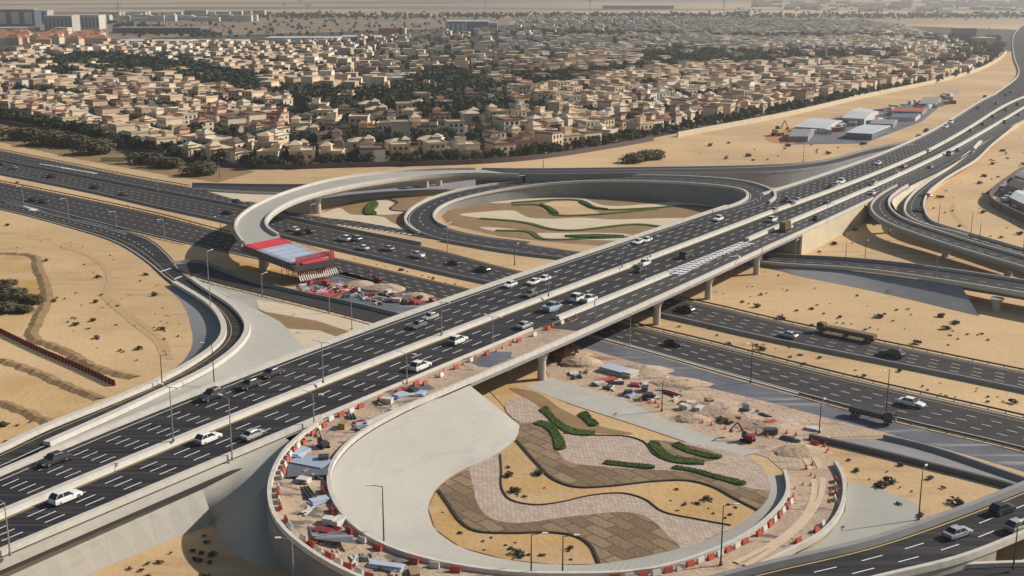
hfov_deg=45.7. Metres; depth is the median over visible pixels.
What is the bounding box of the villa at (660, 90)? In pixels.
[650,86,670,99]
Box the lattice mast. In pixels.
[114,1,120,21]
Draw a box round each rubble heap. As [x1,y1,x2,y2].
[297,468,314,478]
[311,529,327,539]
[322,548,339,558]
[356,552,376,561]
[378,292,387,295]
[378,560,397,570]
[380,572,401,575]
[389,569,409,575]
[571,374,582,379]
[579,368,590,373]
[602,384,611,389]
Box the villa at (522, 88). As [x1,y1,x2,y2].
[514,83,532,93]
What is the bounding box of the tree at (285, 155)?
[282,149,288,159]
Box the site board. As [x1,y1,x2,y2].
[101,157,125,160]
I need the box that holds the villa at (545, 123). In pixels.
[526,120,548,126]
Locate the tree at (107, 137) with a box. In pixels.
[106,133,114,142]
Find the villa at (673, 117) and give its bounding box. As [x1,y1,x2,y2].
[655,111,681,130]
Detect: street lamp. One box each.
[0,500,11,555]
[159,383,179,441]
[160,354,171,386]
[200,342,214,381]
[217,394,233,460]
[275,537,294,575]
[302,389,323,422]
[312,339,330,382]
[351,292,356,329]
[366,484,384,540]
[396,350,416,383]
[432,299,449,334]
[483,314,501,342]
[530,532,547,570]
[540,269,556,296]
[562,534,579,570]
[615,243,630,267]
[629,310,635,344]
[643,233,658,256]
[661,376,668,411]
[719,503,739,565]
[746,342,752,382]
[818,398,825,432]
[883,369,889,411]
[917,464,927,519]
[1011,519,1022,569]
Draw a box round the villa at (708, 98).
[697,94,717,103]
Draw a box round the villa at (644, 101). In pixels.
[634,100,654,105]
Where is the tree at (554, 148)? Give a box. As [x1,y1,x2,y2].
[548,145,559,152]
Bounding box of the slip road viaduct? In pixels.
[869,184,1023,276]
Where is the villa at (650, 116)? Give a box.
[645,113,664,132]
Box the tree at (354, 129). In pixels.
[350,125,357,134]
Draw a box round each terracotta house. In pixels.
[0,34,7,44]
[6,34,22,44]
[10,30,22,33]
[18,34,29,43]
[29,33,39,42]
[35,36,51,43]
[40,33,50,36]
[49,34,64,43]
[59,29,69,37]
[66,33,78,38]
[66,36,84,45]
[77,34,87,41]
[80,30,93,33]
[85,34,97,44]
[92,30,105,35]
[94,35,110,41]
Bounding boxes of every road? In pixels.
[0,25,1023,508]
[0,98,1023,546]
[0,150,579,256]
[0,163,1023,387]
[0,182,1023,446]
[0,199,243,466]
[176,263,536,358]
[192,180,466,191]
[237,145,891,242]
[271,327,842,575]
[310,272,438,312]
[407,177,773,249]
[489,144,899,174]
[533,109,1023,330]
[561,337,1023,470]
[752,256,1023,291]
[752,491,1023,575]
[837,439,1020,483]
[870,147,1023,268]
[906,126,1023,253]
[944,567,1023,575]
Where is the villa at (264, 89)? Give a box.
[256,86,271,94]
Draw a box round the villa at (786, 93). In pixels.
[772,91,791,95]
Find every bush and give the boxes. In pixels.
[0,126,42,140]
[0,278,18,289]
[0,287,28,301]
[0,300,19,314]
[10,293,46,305]
[13,304,35,313]
[22,129,63,146]
[43,133,90,148]
[69,137,116,155]
[123,150,163,164]
[144,156,184,168]
[178,159,219,176]
[617,152,644,163]
[633,150,655,161]
[639,149,665,159]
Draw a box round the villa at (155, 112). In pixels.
[145,107,165,118]
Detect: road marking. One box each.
[0,95,1019,540]
[0,201,231,465]
[1,151,1023,446]
[409,177,771,248]
[757,493,1023,575]
[880,141,1021,262]
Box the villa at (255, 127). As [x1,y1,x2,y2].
[242,122,266,133]
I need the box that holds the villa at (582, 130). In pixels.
[570,123,602,146]
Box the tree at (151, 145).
[146,141,158,150]
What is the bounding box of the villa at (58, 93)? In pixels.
[53,91,64,97]
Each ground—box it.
[0,0,1023,575]
[0,14,511,39]
[0,18,1016,163]
[0,123,255,181]
[0,255,39,337]
[0,364,97,440]
[236,261,300,286]
[428,384,769,563]
[442,196,718,245]
[766,128,795,143]
[913,88,959,109]
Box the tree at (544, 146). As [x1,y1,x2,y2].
[537,142,551,153]
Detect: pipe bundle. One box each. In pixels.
[300,485,316,498]
[303,539,320,545]
[325,525,341,530]
[346,413,356,419]
[352,419,364,423]
[608,381,623,384]
[663,390,681,396]
[716,417,733,424]
[757,412,771,416]
[780,435,800,442]
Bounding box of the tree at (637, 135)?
[634,133,641,138]
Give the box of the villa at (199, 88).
[187,83,209,96]
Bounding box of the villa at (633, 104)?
[627,102,638,107]
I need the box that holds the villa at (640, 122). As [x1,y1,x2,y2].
[625,115,653,135]
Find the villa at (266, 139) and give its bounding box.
[254,131,286,149]
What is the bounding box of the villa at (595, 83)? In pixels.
[589,80,607,88]
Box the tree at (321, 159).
[318,153,334,162]
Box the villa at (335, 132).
[316,128,342,147]
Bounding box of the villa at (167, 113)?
[158,112,174,115]
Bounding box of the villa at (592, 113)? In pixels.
[585,110,609,116]
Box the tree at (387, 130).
[384,127,390,133]
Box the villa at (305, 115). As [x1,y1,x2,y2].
[290,112,311,120]
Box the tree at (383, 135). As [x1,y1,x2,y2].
[376,132,393,143]
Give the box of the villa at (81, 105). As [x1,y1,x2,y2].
[65,103,87,108]
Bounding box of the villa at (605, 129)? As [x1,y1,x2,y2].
[593,123,618,142]
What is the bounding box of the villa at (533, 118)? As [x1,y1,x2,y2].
[520,115,549,126]
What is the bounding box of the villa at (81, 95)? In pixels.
[72,92,95,98]
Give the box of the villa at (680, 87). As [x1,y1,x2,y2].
[674,82,697,96]
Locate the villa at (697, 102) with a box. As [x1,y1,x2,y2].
[691,100,702,104]
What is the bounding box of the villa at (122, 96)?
[110,93,129,104]
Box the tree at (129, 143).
[127,139,139,147]
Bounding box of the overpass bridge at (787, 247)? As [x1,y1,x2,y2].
[440,234,802,397]
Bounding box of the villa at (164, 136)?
[145,130,176,152]
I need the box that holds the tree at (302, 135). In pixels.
[298,132,306,138]
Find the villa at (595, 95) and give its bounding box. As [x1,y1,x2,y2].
[579,93,597,98]
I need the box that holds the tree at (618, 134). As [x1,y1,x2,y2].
[615,131,621,141]
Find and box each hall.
[0,27,39,30]
[110,39,195,42]
[112,27,208,32]
[189,39,249,41]
[264,36,342,42]
[342,35,381,40]
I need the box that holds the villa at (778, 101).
[761,96,781,111]
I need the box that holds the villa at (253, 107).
[239,103,267,111]
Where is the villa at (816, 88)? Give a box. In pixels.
[812,86,820,93]
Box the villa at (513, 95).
[507,90,529,106]
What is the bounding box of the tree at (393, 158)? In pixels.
[389,155,399,161]
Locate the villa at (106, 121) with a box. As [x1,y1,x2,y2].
[89,118,113,126]
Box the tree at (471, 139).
[468,137,482,146]
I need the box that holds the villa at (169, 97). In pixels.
[159,93,182,103]
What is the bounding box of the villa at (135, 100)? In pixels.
[117,97,144,105]
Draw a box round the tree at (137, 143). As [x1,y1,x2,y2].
[132,138,145,147]
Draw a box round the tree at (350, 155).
[345,150,359,160]
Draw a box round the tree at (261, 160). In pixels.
[256,156,268,164]
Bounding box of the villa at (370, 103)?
[358,98,380,113]
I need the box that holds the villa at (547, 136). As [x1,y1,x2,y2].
[535,129,562,152]
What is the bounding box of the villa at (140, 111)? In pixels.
[133,105,156,117]
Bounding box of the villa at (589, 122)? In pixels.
[574,118,599,128]
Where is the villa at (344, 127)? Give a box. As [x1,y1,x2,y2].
[331,121,350,138]
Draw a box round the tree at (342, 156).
[334,153,346,161]
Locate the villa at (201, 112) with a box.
[193,106,214,117]
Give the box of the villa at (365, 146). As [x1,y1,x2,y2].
[358,139,387,161]
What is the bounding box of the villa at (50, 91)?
[41,89,53,93]
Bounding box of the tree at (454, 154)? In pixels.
[449,148,461,159]
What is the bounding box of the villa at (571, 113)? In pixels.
[562,109,591,122]
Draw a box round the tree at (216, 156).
[210,152,223,162]
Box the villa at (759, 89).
[754,87,771,92]
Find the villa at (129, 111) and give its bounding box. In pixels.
[124,105,141,116]
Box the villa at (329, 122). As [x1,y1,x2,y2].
[324,116,341,129]
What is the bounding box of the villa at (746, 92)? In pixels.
[732,89,754,96]
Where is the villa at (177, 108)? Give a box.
[165,103,190,113]
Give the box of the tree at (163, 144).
[161,141,173,152]
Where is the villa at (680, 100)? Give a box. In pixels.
[671,97,695,104]
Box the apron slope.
[331,385,785,570]
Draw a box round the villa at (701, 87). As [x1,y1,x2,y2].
[689,84,705,91]
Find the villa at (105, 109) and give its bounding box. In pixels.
[93,105,121,116]
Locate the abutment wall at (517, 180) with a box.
[476,177,522,184]
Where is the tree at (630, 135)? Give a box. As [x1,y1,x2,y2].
[622,130,635,140]
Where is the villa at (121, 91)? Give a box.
[117,89,129,94]
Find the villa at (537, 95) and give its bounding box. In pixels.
[531,91,549,101]
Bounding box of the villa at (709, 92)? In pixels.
[701,91,722,97]
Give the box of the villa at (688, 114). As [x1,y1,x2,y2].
[680,109,695,121]
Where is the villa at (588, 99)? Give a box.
[580,94,601,107]
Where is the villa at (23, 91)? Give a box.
[12,88,33,95]
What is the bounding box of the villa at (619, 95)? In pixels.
[612,92,632,101]
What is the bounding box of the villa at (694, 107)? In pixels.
[676,103,697,112]
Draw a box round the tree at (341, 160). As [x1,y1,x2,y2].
[335,157,344,162]
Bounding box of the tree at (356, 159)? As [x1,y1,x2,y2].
[351,153,362,161]
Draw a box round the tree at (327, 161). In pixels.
[322,157,331,162]
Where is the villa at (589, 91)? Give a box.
[581,89,599,92]
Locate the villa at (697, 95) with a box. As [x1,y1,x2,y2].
[690,93,703,98]
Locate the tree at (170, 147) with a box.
[167,143,177,152]
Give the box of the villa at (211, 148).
[198,141,232,161]
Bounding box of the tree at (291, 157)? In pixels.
[287,152,303,161]
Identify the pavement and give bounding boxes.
[130,276,336,410]
[196,188,272,201]
[256,300,371,347]
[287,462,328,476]
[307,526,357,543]
[322,180,475,199]
[416,384,434,396]
[471,351,511,366]
[791,103,939,144]
[808,481,923,550]
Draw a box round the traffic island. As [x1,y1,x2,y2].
[892,154,968,212]
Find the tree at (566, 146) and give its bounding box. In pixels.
[563,142,570,150]
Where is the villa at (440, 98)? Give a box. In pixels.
[434,96,451,101]
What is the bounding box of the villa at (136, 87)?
[128,86,154,93]
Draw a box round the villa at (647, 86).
[630,84,652,88]
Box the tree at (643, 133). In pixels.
[637,130,646,137]
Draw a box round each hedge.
[364,200,378,214]
[533,420,566,449]
[540,406,595,435]
[541,203,558,213]
[565,233,623,237]
[578,411,598,426]
[580,200,607,208]
[604,459,654,468]
[649,440,704,464]
[672,465,745,485]
[673,441,721,458]
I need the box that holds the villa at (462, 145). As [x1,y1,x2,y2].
[452,136,480,159]
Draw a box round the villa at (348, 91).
[337,90,354,96]
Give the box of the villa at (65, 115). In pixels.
[54,110,78,121]
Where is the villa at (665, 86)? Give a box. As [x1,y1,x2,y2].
[650,85,668,90]
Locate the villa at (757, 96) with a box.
[750,92,773,99]
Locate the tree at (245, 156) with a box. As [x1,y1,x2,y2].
[241,151,256,161]
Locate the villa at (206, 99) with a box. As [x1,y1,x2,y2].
[194,95,217,104]
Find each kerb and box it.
[587,335,1023,450]
[618,321,1023,419]
[678,299,1023,372]
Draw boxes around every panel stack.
[289,455,330,468]
[295,475,311,483]
[367,560,404,572]
[391,391,408,399]
[592,380,607,385]
[594,376,617,382]
[599,363,629,376]
[621,368,638,378]
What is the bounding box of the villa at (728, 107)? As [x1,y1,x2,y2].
[715,101,735,119]
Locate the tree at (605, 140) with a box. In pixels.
[600,137,609,144]
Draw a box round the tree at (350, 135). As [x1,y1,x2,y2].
[345,131,352,138]
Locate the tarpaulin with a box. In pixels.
[308,285,351,296]
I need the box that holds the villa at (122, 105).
[115,102,132,111]
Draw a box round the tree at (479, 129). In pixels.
[473,124,483,138]
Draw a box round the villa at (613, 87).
[603,85,624,90]
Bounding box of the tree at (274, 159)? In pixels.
[267,154,279,163]
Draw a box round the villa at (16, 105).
[10,100,26,119]
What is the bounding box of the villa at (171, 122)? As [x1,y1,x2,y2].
[156,115,186,129]
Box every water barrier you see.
[287,521,293,529]
[299,534,307,540]
[300,437,305,444]
[308,539,314,547]
[315,546,322,553]
[321,421,327,427]
[324,551,332,559]
[327,415,333,421]
[329,506,334,514]
[333,556,342,564]
[337,411,344,416]
[343,562,352,569]
[345,526,352,534]
[348,407,354,412]
[354,566,363,574]
[357,403,364,408]
[357,535,366,543]
[364,571,373,575]
[372,543,381,550]
[408,557,418,564]
[429,561,439,568]
[450,566,460,572]
[624,572,634,575]
[638,571,647,575]
[651,569,660,575]
[663,566,672,573]
[675,563,684,570]
[685,559,694,566]
[696,556,704,563]
[706,552,714,560]
[715,549,723,556]
[724,545,732,552]
[733,541,740,548]
[741,537,748,544]
[755,528,762,536]
[762,524,767,531]
[767,519,773,527]
[794,536,801,543]
[810,440,818,445]
[813,525,818,533]
[820,519,824,526]
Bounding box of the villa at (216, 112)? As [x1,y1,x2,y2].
[204,105,233,127]
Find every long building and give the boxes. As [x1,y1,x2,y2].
[603,5,673,8]
[733,10,747,12]
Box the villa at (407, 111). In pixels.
[402,107,423,118]
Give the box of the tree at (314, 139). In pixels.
[310,136,317,146]
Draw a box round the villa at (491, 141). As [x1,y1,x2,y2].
[484,134,515,157]
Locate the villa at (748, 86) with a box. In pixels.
[743,84,755,89]
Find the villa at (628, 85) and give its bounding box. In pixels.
[620,83,639,88]
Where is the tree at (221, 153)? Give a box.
[217,147,228,157]
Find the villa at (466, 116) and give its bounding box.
[459,106,479,124]
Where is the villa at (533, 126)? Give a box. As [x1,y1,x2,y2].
[524,121,557,131]
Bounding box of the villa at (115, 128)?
[108,122,134,136]
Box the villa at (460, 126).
[444,119,468,139]
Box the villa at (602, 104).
[597,99,618,110]
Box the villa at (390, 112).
[369,108,395,120]
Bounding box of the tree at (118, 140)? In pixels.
[110,135,123,146]
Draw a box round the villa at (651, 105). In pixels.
[645,102,664,108]
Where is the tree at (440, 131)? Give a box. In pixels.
[429,129,443,134]
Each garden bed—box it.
[259,309,348,335]
[324,195,427,227]
[439,470,679,563]
[509,388,632,433]
[516,422,768,508]
[541,201,598,214]
[650,440,722,461]
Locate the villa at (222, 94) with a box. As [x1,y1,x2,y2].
[212,88,233,99]
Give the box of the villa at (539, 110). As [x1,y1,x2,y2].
[526,106,552,116]
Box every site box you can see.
[623,389,632,394]
[640,391,653,399]
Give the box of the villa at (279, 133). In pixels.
[256,128,290,141]
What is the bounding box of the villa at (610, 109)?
[598,108,614,112]
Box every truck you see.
[779,220,792,231]
[816,321,876,342]
[848,404,896,424]
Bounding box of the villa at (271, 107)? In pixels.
[260,103,276,110]
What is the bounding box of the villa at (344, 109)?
[338,104,356,115]
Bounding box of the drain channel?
[0,468,241,574]
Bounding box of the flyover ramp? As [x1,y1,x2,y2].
[233,167,519,269]
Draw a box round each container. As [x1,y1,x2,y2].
[831,127,840,131]
[847,122,855,126]
[999,185,1006,190]
[999,189,1011,195]
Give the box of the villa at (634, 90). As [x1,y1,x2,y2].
[627,87,641,93]
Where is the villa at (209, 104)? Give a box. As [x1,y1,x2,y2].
[200,102,215,109]
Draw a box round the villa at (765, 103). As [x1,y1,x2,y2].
[750,97,775,114]
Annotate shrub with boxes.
[0,421,7,426]
[193,557,202,561]
[198,572,210,575]
[208,551,217,556]
[504,471,513,477]
[509,486,521,492]
[511,548,525,558]
[533,468,543,476]
[703,495,712,502]
[755,346,766,350]
[872,313,883,318]
[873,479,888,487]
[883,476,898,483]
[941,325,950,329]
[947,496,964,505]
[1008,398,1019,403]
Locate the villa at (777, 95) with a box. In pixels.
[773,91,793,109]
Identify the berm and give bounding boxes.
[0,252,140,379]
[0,358,106,400]
[0,400,53,424]
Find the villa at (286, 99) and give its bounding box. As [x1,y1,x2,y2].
[271,94,292,108]
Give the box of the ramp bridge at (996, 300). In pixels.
[919,265,1023,311]
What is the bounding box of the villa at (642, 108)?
[630,103,654,117]
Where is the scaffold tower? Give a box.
[281,250,337,284]
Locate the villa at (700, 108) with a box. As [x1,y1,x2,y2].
[697,103,708,117]
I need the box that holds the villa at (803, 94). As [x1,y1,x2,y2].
[792,88,814,105]
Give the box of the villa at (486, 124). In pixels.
[472,120,494,138]
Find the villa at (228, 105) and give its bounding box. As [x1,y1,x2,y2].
[223,103,234,108]
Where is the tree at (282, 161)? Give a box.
[276,157,287,164]
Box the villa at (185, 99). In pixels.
[173,97,191,104]
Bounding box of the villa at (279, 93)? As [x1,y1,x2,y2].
[269,89,289,96]
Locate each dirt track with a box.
[59,246,111,293]
[100,295,168,358]
[107,295,173,359]
[546,346,892,553]
[734,441,816,562]
[744,441,825,564]
[950,203,968,228]
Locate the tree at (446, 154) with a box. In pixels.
[443,148,451,158]
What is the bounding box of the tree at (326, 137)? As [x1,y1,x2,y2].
[321,133,333,140]
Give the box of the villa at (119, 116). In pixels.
[101,113,128,121]
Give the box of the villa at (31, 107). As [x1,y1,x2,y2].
[19,102,45,114]
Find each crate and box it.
[298,286,305,290]
[318,453,328,459]
[321,279,329,283]
[321,515,336,525]
[329,514,345,526]
[337,419,349,429]
[344,283,351,287]
[380,396,393,404]
[391,297,400,302]
[407,386,418,392]
[408,566,419,575]
[410,299,417,304]
[429,297,436,301]
[552,356,559,362]
[641,384,648,391]
[679,402,691,409]
[694,404,704,410]
[704,397,713,401]
[723,416,731,421]
[742,405,749,411]
[764,419,776,422]
[764,427,777,434]
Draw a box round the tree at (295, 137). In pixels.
[289,134,301,141]
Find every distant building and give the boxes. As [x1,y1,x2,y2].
[98,12,121,17]
[106,15,111,20]
[116,15,130,19]
[130,11,150,13]
[131,14,152,17]
[131,17,146,20]
[147,15,164,20]
[164,12,182,14]
[165,15,176,20]
[177,16,190,19]
[185,10,207,14]
[189,16,209,20]
[195,14,211,15]
[199,17,220,20]
[210,14,233,20]
[228,15,252,20]
[229,11,242,14]
[243,11,251,14]
[244,10,265,14]
[248,14,258,20]
[757,4,771,6]
[773,0,782,2]
[784,7,795,9]
[799,3,813,6]
[805,5,821,9]
[836,1,849,3]
[855,3,866,6]
[858,7,877,10]
[870,3,884,6]
[873,6,882,10]
[888,5,896,9]
[891,2,903,4]
[917,8,933,11]
[938,10,950,12]
[939,1,947,4]
[955,4,972,6]
[957,2,973,5]
[974,7,990,9]
[977,1,990,4]
[986,0,1000,2]
[987,3,998,5]
[996,7,1011,9]
[999,3,1012,6]
[1014,1,1023,4]
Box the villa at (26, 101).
[23,99,32,104]
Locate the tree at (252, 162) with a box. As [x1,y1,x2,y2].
[244,156,258,168]
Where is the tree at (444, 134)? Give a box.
[441,132,448,139]
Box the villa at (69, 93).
[63,91,77,97]
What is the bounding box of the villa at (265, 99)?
[257,94,277,106]
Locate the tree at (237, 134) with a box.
[232,130,245,136]
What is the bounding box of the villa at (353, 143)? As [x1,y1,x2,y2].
[347,135,374,151]
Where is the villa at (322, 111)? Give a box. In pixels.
[316,108,341,118]
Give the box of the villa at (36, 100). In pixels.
[29,97,45,102]
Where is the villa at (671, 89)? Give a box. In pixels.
[669,85,674,94]
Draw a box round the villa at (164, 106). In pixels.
[157,103,172,110]
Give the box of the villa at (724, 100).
[717,98,737,101]
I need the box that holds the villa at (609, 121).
[591,116,614,127]
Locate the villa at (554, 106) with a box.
[547,100,567,112]
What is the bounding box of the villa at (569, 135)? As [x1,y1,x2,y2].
[559,126,579,149]
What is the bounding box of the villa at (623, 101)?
[617,99,628,105]
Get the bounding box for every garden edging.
[387,198,405,211]
[437,489,600,562]
[479,217,660,230]
[496,229,628,239]
[500,454,730,525]
[512,199,716,209]
[512,204,655,215]
[515,439,758,509]
[563,432,703,464]
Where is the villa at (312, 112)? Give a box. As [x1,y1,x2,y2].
[309,105,330,122]
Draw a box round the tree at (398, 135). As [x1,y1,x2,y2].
[396,132,403,137]
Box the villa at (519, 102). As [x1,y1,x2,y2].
[509,99,528,108]
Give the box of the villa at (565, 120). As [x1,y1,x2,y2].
[547,114,573,126]
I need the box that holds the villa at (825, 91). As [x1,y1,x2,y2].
[819,86,833,100]
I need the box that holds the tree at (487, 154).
[481,150,491,158]
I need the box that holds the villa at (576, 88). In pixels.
[561,85,582,91]
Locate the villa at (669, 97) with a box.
[660,95,682,104]
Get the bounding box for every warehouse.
[789,129,814,141]
[795,118,841,133]
[842,108,878,124]
[846,124,890,139]
[869,119,897,128]
[890,113,920,121]
[891,107,926,115]
[919,97,940,106]
[1007,179,1023,190]
[1009,190,1023,212]
[1014,170,1023,179]
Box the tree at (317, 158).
[315,153,323,162]
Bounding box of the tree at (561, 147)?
[557,144,563,151]
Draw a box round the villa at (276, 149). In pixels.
[254,143,284,158]
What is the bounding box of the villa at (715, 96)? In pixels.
[711,94,727,98]
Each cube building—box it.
[4,63,30,68]
[53,27,71,33]
[972,37,996,42]
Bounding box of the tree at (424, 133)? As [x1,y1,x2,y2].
[413,130,427,136]
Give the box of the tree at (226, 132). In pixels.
[221,128,231,135]
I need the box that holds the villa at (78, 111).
[64,108,88,115]
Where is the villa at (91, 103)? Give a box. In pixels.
[84,98,107,109]
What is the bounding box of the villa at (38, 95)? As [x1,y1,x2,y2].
[35,93,45,98]
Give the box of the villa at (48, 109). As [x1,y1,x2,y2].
[33,106,55,114]
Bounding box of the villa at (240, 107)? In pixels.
[227,105,246,113]
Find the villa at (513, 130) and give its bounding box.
[506,125,534,137]
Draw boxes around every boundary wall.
[0,119,653,168]
[677,50,1006,136]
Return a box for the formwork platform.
[241,235,334,271]
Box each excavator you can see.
[313,428,330,449]
[364,270,381,281]
[550,343,578,360]
[729,422,755,443]
[771,120,789,135]
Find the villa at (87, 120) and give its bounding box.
[76,117,101,133]
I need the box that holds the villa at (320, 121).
[313,112,339,131]
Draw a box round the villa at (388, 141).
[384,136,410,153]
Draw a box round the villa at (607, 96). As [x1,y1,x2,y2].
[598,94,618,99]
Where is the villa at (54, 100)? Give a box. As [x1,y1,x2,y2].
[47,94,61,102]
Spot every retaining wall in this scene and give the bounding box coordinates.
[266,497,342,575]
[435,183,745,216]
[525,155,872,187]
[800,203,866,254]
[913,550,996,575]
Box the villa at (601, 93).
[595,90,614,97]
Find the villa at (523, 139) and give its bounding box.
[506,132,536,155]
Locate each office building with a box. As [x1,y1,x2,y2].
[0,9,41,25]
[41,10,53,23]
[44,15,80,30]
[75,14,106,28]
[378,27,403,35]
[399,28,406,33]
[445,20,466,32]
[467,20,488,31]
[489,22,497,30]
[951,28,976,35]
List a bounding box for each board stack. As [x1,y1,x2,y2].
[291,446,310,457]
[307,494,330,505]
[311,525,333,533]
[353,422,372,427]
[364,293,374,296]
[402,392,414,397]
[415,390,426,396]
[568,370,578,375]
[624,393,637,397]
[630,382,638,386]
[805,425,821,430]
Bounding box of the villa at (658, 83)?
[652,81,672,86]
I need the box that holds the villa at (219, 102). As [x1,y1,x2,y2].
[214,99,226,105]
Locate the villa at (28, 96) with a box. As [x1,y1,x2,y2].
[14,95,34,99]
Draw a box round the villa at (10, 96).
[4,94,14,98]
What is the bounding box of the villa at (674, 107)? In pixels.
[664,104,686,112]
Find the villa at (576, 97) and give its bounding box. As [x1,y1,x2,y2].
[561,94,580,101]
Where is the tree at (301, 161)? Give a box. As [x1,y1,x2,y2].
[296,157,305,165]
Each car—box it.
[28,196,37,200]
[36,450,71,466]
[38,198,47,202]
[46,173,55,177]
[47,489,82,505]
[90,184,99,188]
[118,191,127,194]
[194,431,221,444]
[197,386,224,402]
[222,209,232,213]
[231,199,241,202]
[237,377,262,389]
[239,428,265,440]
[259,366,282,378]
[288,226,299,230]
[294,230,305,234]
[303,227,314,233]
[337,234,351,241]
[351,235,361,240]
[356,244,369,249]
[381,245,394,250]
[408,319,427,328]
[408,359,431,371]
[410,251,424,257]
[421,311,438,320]
[446,259,460,264]
[448,334,467,344]
[475,265,490,271]
[503,280,517,287]
[516,320,532,328]
[523,289,537,297]
[527,277,540,284]
[539,274,550,281]
[542,301,561,311]
[569,292,585,302]
[581,294,597,302]
[632,238,643,244]
[633,266,645,272]
[637,258,650,266]
[642,236,652,242]
[664,338,683,346]
[675,304,694,312]
[678,250,693,258]
[713,214,723,221]
[767,216,777,221]
[778,330,798,338]
[782,197,790,201]
[812,215,821,220]
[836,178,844,183]
[878,347,905,358]
[897,395,925,407]
[914,207,923,211]
[919,193,932,197]
[942,524,972,539]
[945,150,953,155]
[988,501,1016,515]
[1004,517,1023,532]
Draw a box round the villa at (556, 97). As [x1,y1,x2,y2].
[544,95,563,110]
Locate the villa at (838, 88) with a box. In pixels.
[825,85,843,98]
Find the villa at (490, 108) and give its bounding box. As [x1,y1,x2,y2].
[485,103,508,119]
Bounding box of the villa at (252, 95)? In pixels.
[241,89,263,101]
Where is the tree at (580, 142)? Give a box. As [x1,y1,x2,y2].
[570,138,584,147]
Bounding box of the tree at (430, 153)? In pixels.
[427,149,435,160]
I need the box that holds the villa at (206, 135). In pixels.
[197,129,231,143]
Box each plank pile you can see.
[301,505,315,515]
[315,540,336,545]
[348,554,358,566]
[647,396,661,401]
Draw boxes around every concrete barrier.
[0,96,1023,519]
[0,159,421,244]
[0,172,233,224]
[0,205,726,475]
[0,281,226,452]
[0,414,322,556]
[43,277,250,446]
[173,260,399,315]
[192,182,305,185]
[196,188,280,194]
[267,422,846,575]
[279,233,492,283]
[321,327,532,418]
[327,397,789,575]
[364,197,873,423]
[404,174,776,233]
[433,180,748,227]
[440,238,564,259]
[482,140,908,169]
[525,144,913,175]
[554,271,669,319]
[642,310,1023,392]
[709,481,1023,575]
[744,106,1023,240]
[745,260,918,278]
[761,25,1022,194]
[763,253,922,267]
[808,434,1014,487]
[872,529,1023,575]
[882,434,1023,480]
[903,151,969,236]
[923,123,1022,249]
[966,560,1023,568]
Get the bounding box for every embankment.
[0,119,1023,558]
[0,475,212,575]
[39,283,302,451]
[168,286,220,369]
[198,438,284,521]
[214,480,276,564]
[280,438,289,452]
[743,263,978,315]
[865,121,1023,215]
[903,215,1019,253]
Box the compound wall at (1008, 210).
[989,166,1023,222]
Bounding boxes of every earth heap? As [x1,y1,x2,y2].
[343,280,374,287]
[360,283,405,292]
[398,292,433,300]
[549,348,591,356]
[557,355,603,367]
[623,364,673,377]
[648,376,712,391]
[670,414,710,423]
[676,399,755,416]
[713,413,763,424]
[734,417,803,433]
[772,443,832,458]
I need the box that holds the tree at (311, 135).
[305,131,316,145]
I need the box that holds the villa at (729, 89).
[725,87,735,91]
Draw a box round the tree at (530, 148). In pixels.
[524,144,536,153]
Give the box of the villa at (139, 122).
[129,120,150,128]
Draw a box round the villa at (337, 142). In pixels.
[317,137,343,149]
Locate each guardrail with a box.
[0,180,229,231]
[0,198,185,244]
[1,149,189,185]
[171,265,374,322]
[623,319,1023,416]
[680,296,1023,370]
[799,392,1023,450]
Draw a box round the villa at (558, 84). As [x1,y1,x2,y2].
[548,80,567,88]
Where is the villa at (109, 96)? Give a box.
[96,94,117,100]
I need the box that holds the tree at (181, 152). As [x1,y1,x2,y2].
[168,148,185,157]
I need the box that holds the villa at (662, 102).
[655,98,670,106]
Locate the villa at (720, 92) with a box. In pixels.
[715,90,725,95]
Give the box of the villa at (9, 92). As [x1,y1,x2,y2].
[0,90,15,96]
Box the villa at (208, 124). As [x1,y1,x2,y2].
[190,116,214,130]
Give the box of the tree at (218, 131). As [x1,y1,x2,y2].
[212,127,222,134]
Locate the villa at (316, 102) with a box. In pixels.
[308,98,329,108]
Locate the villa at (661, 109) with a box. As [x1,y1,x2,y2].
[655,108,667,113]
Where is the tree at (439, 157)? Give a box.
[433,153,444,159]
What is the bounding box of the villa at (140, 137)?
[136,130,157,147]
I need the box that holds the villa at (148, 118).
[132,115,156,126]
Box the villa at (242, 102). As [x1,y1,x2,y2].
[235,99,264,107]
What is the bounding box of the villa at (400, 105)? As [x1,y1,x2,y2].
[395,101,416,118]
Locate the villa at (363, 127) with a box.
[357,120,378,136]
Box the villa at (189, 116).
[174,111,197,126]
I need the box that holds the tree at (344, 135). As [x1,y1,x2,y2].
[341,132,347,141]
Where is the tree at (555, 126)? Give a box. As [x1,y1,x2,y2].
[550,123,561,129]
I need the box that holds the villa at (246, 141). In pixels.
[218,133,255,149]
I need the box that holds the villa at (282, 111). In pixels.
[266,107,288,123]
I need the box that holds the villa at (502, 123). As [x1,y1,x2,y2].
[494,116,522,130]
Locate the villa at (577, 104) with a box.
[563,97,586,107]
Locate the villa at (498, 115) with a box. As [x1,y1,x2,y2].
[492,114,515,124]
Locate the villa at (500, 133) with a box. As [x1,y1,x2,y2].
[482,129,507,147]
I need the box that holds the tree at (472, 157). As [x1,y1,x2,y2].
[470,152,480,158]
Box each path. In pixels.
[320,208,406,229]
[375,200,403,214]
[459,210,683,228]
[467,455,730,547]
[480,227,631,239]
[491,196,717,208]
[505,398,561,429]
[525,378,759,454]
[551,433,769,489]
[643,440,764,471]

